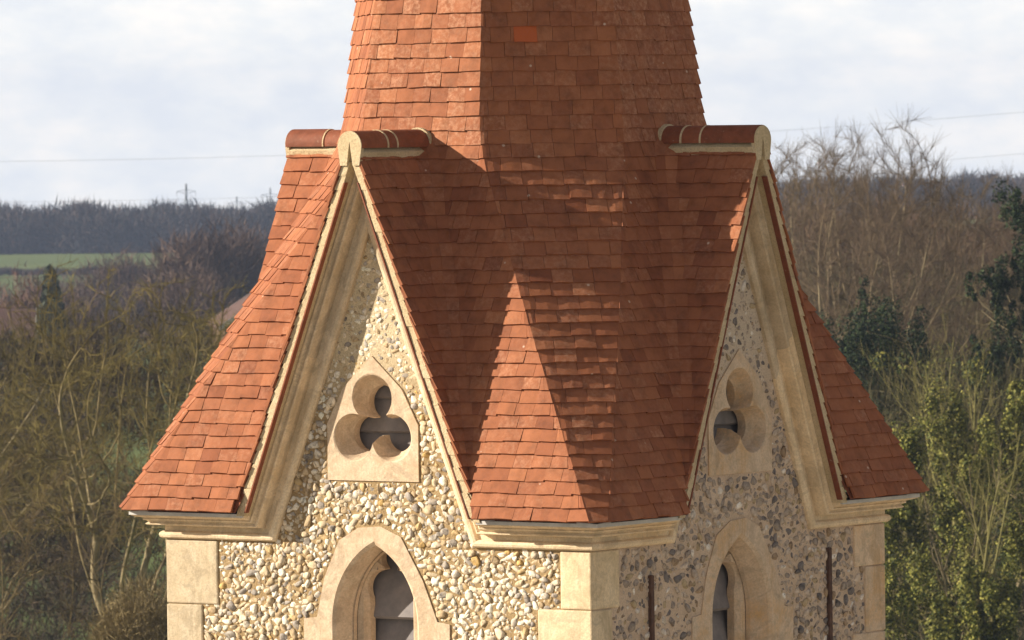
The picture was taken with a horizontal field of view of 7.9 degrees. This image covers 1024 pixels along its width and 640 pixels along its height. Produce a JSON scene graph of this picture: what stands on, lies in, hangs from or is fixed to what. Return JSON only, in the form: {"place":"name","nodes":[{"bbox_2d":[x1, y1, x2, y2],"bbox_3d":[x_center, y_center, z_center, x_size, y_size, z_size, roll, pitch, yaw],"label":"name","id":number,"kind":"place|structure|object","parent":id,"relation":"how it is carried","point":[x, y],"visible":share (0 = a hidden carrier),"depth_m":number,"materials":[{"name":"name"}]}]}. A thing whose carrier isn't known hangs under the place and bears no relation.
{"place":"outdoors","nodes":[
{"label":"outdoors","id":0,"kind":"place"},
{"bbox_2d":[0,112,1018,161],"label":"power line","id":1,"kind":"object","parent":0,"point":[284,155],"visible":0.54,"depth_m":559.99,"materials":[{"name":"metal"}]},
{"bbox_2d":[0,217,1022,639],"bbox_3d":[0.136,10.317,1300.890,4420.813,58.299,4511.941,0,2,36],"label":"ground","id":2,"kind":"structure","parent":0,"point":[40,261],"depth_m":1210.35,"materials":[{"name":"green plant"}]},
{"bbox_2d":[0,280,12,305],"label":"round tree","id":3,"kind":"object","parent":2,"relation":"on","point":[1,291],"visible":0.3,"depth_m":929.90,"materials":[{"name":"brown plant"}]},
{"bbox_2d":[0,328,31,492],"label":"evergreen shrub","id":4,"kind":"object","parent":2,"relation":"on","point":[15,387],"visible":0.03,"depth_m":429.71,"materials":[{"name":"green plant"}]},
{"bbox_2d":[0,309,37,498],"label":"house","id":5,"kind":"structure","parent":2,"relation":"on","point":[2,313],"depth_m":478.61,"materials":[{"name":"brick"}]},
{"bbox_2d":[6,269,42,307],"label":"round tree","id":6,"kind":"object","parent":2,"relation":"on","point":[23,289],"visible":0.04,"depth_m":929.70,"materials":[{"name":"brown plant"}]},
{"bbox_2d":[0,258,63,309],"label":"round tree","id":7,"kind":"object","parent":2,"relation":"on","point":[13,298],"visible":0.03,"depth_m":560.42,"materials":[{"name":"brown plant"}]},
{"bbox_2d":[1,269,110,465],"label":"round tree","id":8,"kind":"object","parent":2,"relation":"on","point":[38,295],"visible":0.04,"depth_m":544.80,"materials":[{"name":"brown plant"}]},
{"bbox_2d":[32,264,93,456],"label":"conifer","id":9,"kind":"object","parent":2,"relation":"on","point":[43,298],"visible":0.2,"depth_m":529.46,"materials":[{"name":"green plant"}]},
{"bbox_2d":[30,267,104,328],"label":"round tree","id":10,"kind":"object","parent":2,"relation":"on","point":[60,285],"visible":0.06,"depth_m":928.68,"materials":[{"name":"brown plant"}]},
{"bbox_2d":[0,293,135,536],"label":"bare tree","id":11,"kind":"object","parent":2,"relation":"on","point":[26,419],"visible":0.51,"depth_m":235.48,"materials":[{"name":"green plant"}]},
{"bbox_2d":[0,265,155,276],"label":"hedge","id":12,"kind":"object","parent":2,"relation":"on","point":[8,270],"visible":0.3,"depth_m":1234.10,"materials":[{"name":"plant"}]},
{"bbox_2d":[0,422,161,613],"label":"bare tree","id":13,"kind":"object","parent":2,"relation":"on","point":[30,557],"visible":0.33,"depth_m":239.53,"materials":[{"name":"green plant"}]},
{"bbox_2d":[0,433,166,639],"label":"bare tree","id":14,"kind":"object","parent":2,"relation":"on","point":[115,516],"visible":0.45,"depth_m":172.54,"materials":[{"name":"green plant"}]},
{"bbox_2d":[61,263,125,422],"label":"round tree","id":15,"kind":"object","parent":2,"relation":"on","point":[79,294],"visible":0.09,"depth_m":599.91,"materials":[{"name":"brown plant"}]},
{"bbox_2d":[71,262,149,348],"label":"round tree","id":16,"kind":"object","parent":2,"relation":"on","point":[95,287],"visible":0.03,"depth_m":930.39,"materials":[{"name":"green plant"}]},
{"bbox_2d":[0,286,226,639],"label":"undergrowth","id":17,"kind":"object","parent":2,"relation":"on","point":[34,599],"visible":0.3,"depth_m":254.33,"materials":[{"name":"brown plant"}]},
{"bbox_2d":[64,242,173,356],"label":"round tree","id":18,"kind":"object","parent":2,"relation":"on","point":[121,277],"visible":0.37,"depth_m":798.07,"materials":[{"name":"brown plant"}]},
{"bbox_2d":[81,570,167,639],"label":"round bush","id":19,"kind":"object","parent":2,"relation":"on","point":[125,623],"visible":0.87,"depth_m":159.87,"materials":[{"name":"brown plant"}]},
{"bbox_2d":[0,254,251,615],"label":"bare tree","id":20,"kind":"object","parent":2,"relation":"on","point":[87,509],"visible":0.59,"depth_m":199.79,"materials":[{"name":"brown plant"}]},
{"bbox_2d":[109,265,168,406],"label":"round tree","id":21,"kind":"object","parent":2,"relation":"on","point":[139,304],"visible":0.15,"depth_m":739.17,"materials":[{"name":"brown plant"}]},
{"bbox_2d":[117,304,237,480],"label":"bare tree","id":22,"kind":"object","parent":2,"relation":"on","point":[189,340],"visible":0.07,"depth_m":239.30,"materials":[{"name":"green plant"}]},
{"bbox_2d":[133,250,237,375],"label":"round tree","id":23,"kind":"object","parent":2,"relation":"on","point":[185,288],"visible":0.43,"depth_m":637.58,"materials":[{"name":"brown plant"}]},
{"bbox_2d":[176,184,199,206],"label":"pylon","id":24,"kind":"object","parent":2,"relation":"on","point":[186,196],"visible":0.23,"depth_m":2448.46,"materials":[{"name":"metal"}]},
{"bbox_2d":[135,207,272,322],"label":"round tree","id":25,"kind":"object","parent":2,"relation":"on","point":[231,258],"visible":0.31,"depth_m":697.26,"materials":[{"name":"brown plant"}]},
{"bbox_2d":[207,293,250,348],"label":"house","id":26,"kind":"structure","parent":2,"relation":"on","point":[237,306],"depth_m":450.10,"materials":[{"name":"brick"}]},
{"bbox_2d":[263,187,277,203],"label":"pylon","id":27,"kind":"object","parent":2,"relation":"on","point":[269,193],"visible":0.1,"depth_m":2798.55,"materials":[{"name":"metal"}]},
{"bbox_2d":[0,167,1023,254],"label":"ridge woodland","id":28,"kind":"object","parent":2,"relation":"on","point":[83,227],"visible":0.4,"depth_m":1496.60,"materials":[{"name":"plant"}]},
{"bbox_2d":[772,137,921,334],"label":"bare tree","id":29,"kind":"object","parent":2,"relation":"on","point":[797,164],"visible":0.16,"depth_m":284.44,"materials":[{"name":"brown plant"}]},
{"bbox_2d":[786,122,943,422],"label":"bare tree","id":30,"kind":"object","parent":2,"relation":"on","point":[857,268],"visible":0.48,"depth_m":239.48,"materials":[{"name":"brown plant"}]},
{"bbox_2d":[771,108,977,362],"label":"bare tree","id":31,"kind":"object","parent":2,"relation":"on","point":[816,172],"visible":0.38,"depth_m":261.67,"materials":[{"name":"brown plant"}]},
{"bbox_2d":[792,241,1023,426],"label":"wood edge scrub","id":32,"kind":"object","parent":2,"relation":"on","point":[1017,290],"visible":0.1,"depth_m":268.20,"materials":[{"name":"brown plant"}]},
{"bbox_2d":[799,102,1019,541],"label":"bare tree","id":33,"kind":"object","parent":2,"relation":"on","point":[923,228],"visible":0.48,"depth_m":255.48,"materials":[{"name":"brown plant"}]},
{"bbox_2d":[818,274,1023,639],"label":"ivy clad tree","id":34,"kind":"object","parent":2,"relation":"on","point":[856,334],"visible":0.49,"depth_m":235.48,"materials":[{"name":"green plant"}]},
{"bbox_2d":[885,353,972,639],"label":"coppiced tree","id":35,"kind":"object","parent":2,"relation":"on","point":[921,512],"visible":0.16,"depth_m":214.24,"materials":[{"name":"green plant"}]},
{"bbox_2d":[836,318,1023,639],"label":"bank undergrowth","id":36,"kind":"object","parent":2,"relation":"on","point":[1007,377],"visible":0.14,"depth_m":221.50,"materials":[{"name":"plant"}]},
{"bbox_2d":[847,295,1022,635],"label":"coppiced tree","id":37,"kind":"object","parent":2,"relation":"on","point":[973,425],"visible":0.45,"depth_m":206.07,"materials":[{"name":"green plant"}]},
{"bbox_2d":[866,177,1023,639],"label":"ivy clad tree","id":38,"kind":"object","parent":2,"relation":"on","point":[1000,284],"visible":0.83,"depth_m":227.85,"materials":[{"name":"green plant"}]},
{"bbox_2d":[866,338,1023,636],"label":"bank ivy","id":39,"kind":"object","parent":2,"relation":"on","point":[890,358],"visible":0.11,"depth_m":225.73,"materials":[{"name":"green plant"}]},
{"bbox_2d":[869,375,1023,639],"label":"ivy clad tree","id":40,"kind":"object","parent":2,"relation":"on","point":[947,427],"visible":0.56,"depth_m":195.96,"materials":[{"name":"green plant"}]},
{"bbox_2d":[882,416,1023,639],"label":"ivy clad tree","id":41,"kind":"object","parent":2,"relation":"on","point":[900,599],"visible":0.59,"depth_m":189.83,"materials":[{"name":"green plant"}]},
{"bbox_2d":[882,328,1023,639],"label":"coppiced tree","id":42,"kind":"object","parent":2,"relation":"on","point":[948,414],"visible":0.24,"depth_m":211.71,"materials":[{"name":"green plant"}]},
{"bbox_2d":[882,160,1023,351],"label":"bare tree","id":43,"kind":"object","parent":2,"relation":"on","point":[979,211],"visible":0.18,"depth_m":319.74,"materials":[{"name":"brown plant"}]},
{"bbox_2d":[887,544,1023,639],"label":"ivy clad tree","id":44,"kind":"object","parent":2,"relation":"on","point":[974,610],"visible":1,"depth_m":181.86,"materials":[{"name":"green plant"}]},
{"bbox_2d":[899,378,1023,634],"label":"ivy clad tree","id":45,"kind":"object","parent":2,"relation":"on","point":[1013,406],"visible":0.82,"depth_m":191.41,"materials":[{"name":"green plant"}]},
{"bbox_2d":[923,391,1023,639],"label":"coppiced tree","id":46,"kind":"object","parent":2,"relation":"on","point":[979,543],"visible":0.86,"depth_m":184.29,"materials":[{"name":"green plant"}]},
{"bbox_2d":[943,163,1023,417],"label":"bare tree","id":47,"kind":"object","parent":2,"relation":"on","point":[991,253],"visible":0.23,"depth_m":274.74,"materials":[{"name":"brown plant"}]},
{"bbox_2d":[0,0,1023,212],"label":"sky","id":48,"kind":"structure","parent":0,"point":[99,84],"materials":[{"name":"white"}]},
{"bbox_2d":[119,0,929,639],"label":"church tower","id":49,"kind":"structure","parent":0,"point":[527,336],"depth_m":56.27,"materials":[{"name":"tile"}]},
{"bbox_2d":[327,356,419,481],"bbox_3d":[-0.965,0.722,56.188,0.860,0.990,0.332,0,2,36],"label":"trefoil window","id":50,"kind":"structure","parent":49,"relation":"in","point":[373,428],"depth_m":56.19,"materials":[{"name":"stone"}]},
{"bbox_2d":[304,526,449,639],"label":"lancet window","id":51,"kind":"structure","parent":49,"relation":"in","point":[374,563],"depth_m":56.33,"materials":[{"name":"stone"}]},
{"bbox_2d":[707,349,771,475],"bbox_3d":[1.611,0.676,56.608,0.332,0.990,0.860,0,2,36],"label":"trefoil window","id":52,"kind":"structure","parent":49,"relation":"in","point":[739,425],"depth_m":56.66,"materials":[{"name":"stone"}]},
{"bbox_2d":[691,518,792,639],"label":"lancet window","id":53,"kind":"structure","parent":49,"relation":"in","point":[722,616],"depth_m":56.85,"materials":[{"name":"stone"}]},
{"bbox_2d":[32,153,1023,201],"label":"power line","id":54,"kind":"object","parent":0,"point":[259,197],"visible":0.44,"depth_m":579.99,"materials":[{"name":"metal"}]},
{"bbox_2d":[778,165,1023,375],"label":"brown woodland","id":55,"kind":"object","parent":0,"point":[912,221],"visible":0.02,"depth_m":358.31,"materials":[{"name":"brown plant"}]}
]}

